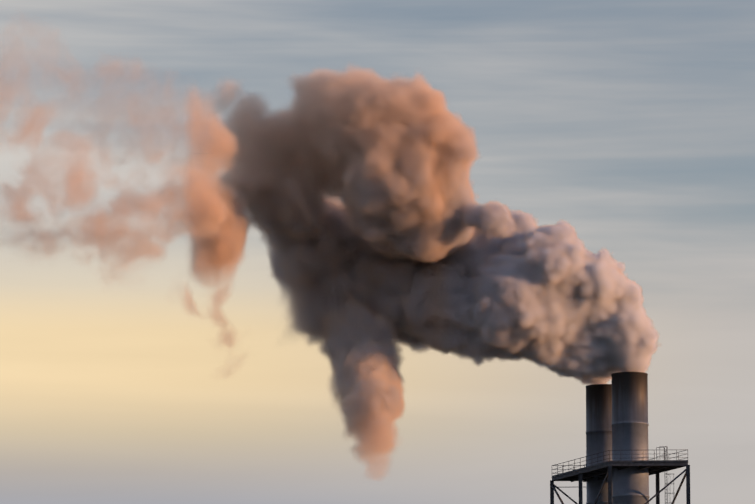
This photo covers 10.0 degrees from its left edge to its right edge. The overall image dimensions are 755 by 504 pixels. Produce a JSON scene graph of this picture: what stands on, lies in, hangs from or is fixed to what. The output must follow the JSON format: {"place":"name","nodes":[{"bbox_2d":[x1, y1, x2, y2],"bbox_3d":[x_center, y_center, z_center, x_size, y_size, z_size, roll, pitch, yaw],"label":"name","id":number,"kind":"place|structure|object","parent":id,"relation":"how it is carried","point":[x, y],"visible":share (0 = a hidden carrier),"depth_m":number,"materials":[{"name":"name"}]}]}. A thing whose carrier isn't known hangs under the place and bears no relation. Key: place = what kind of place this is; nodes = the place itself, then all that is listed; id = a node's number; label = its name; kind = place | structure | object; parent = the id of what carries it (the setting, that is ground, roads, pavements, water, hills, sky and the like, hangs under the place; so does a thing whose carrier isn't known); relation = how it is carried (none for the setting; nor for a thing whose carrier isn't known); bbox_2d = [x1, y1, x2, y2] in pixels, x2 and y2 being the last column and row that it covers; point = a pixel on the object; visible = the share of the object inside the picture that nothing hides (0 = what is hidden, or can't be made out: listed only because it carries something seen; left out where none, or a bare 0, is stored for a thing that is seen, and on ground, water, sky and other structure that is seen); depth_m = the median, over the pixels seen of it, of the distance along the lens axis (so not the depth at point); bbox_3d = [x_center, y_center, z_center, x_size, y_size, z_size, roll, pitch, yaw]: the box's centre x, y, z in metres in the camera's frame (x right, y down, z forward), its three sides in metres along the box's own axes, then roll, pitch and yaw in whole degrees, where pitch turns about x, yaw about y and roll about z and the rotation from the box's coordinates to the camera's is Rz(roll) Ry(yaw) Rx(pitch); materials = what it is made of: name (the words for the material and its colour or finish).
{"place":"outdoors","nodes":[
{"label":"outdoors","id":0,"kind":"place"},
{"bbox_2d":[0,0,754,503],"label":"sky","id":1,"kind":"structure","parent":0,"point":[252,251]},
{"label":"ground","id":2,"kind":"structure","parent":0,"visible":0},
{"bbox_2d":[586,384,611,503],"bbox_3d":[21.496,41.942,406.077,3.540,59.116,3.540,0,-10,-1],"label":"smokestack","id":3,"kind":"object","parent":2,"relation":"on","point":[598,418],"visible":0.6,"depth_m":408.92,"materials":[{"name":"black metal"}]},
{"bbox_2d":[550,446,689,503],"bbox_3d":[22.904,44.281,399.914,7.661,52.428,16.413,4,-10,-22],"label":"platform","id":4,"kind":"structure","parent":2,"relation":"on","point":[603,470],"depth_m":400.73,"materials":[{"name":"metal"}]},
{"bbox_2d":[611,372,649,503],"bbox_3d":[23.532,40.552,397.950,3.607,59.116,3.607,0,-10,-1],"label":"smokestack","id":5,"kind":"object","parent":2,"relation":"on","point":[630,425],"visible":1,"depth_m":400.62,"materials":[{"name":"black metal"}]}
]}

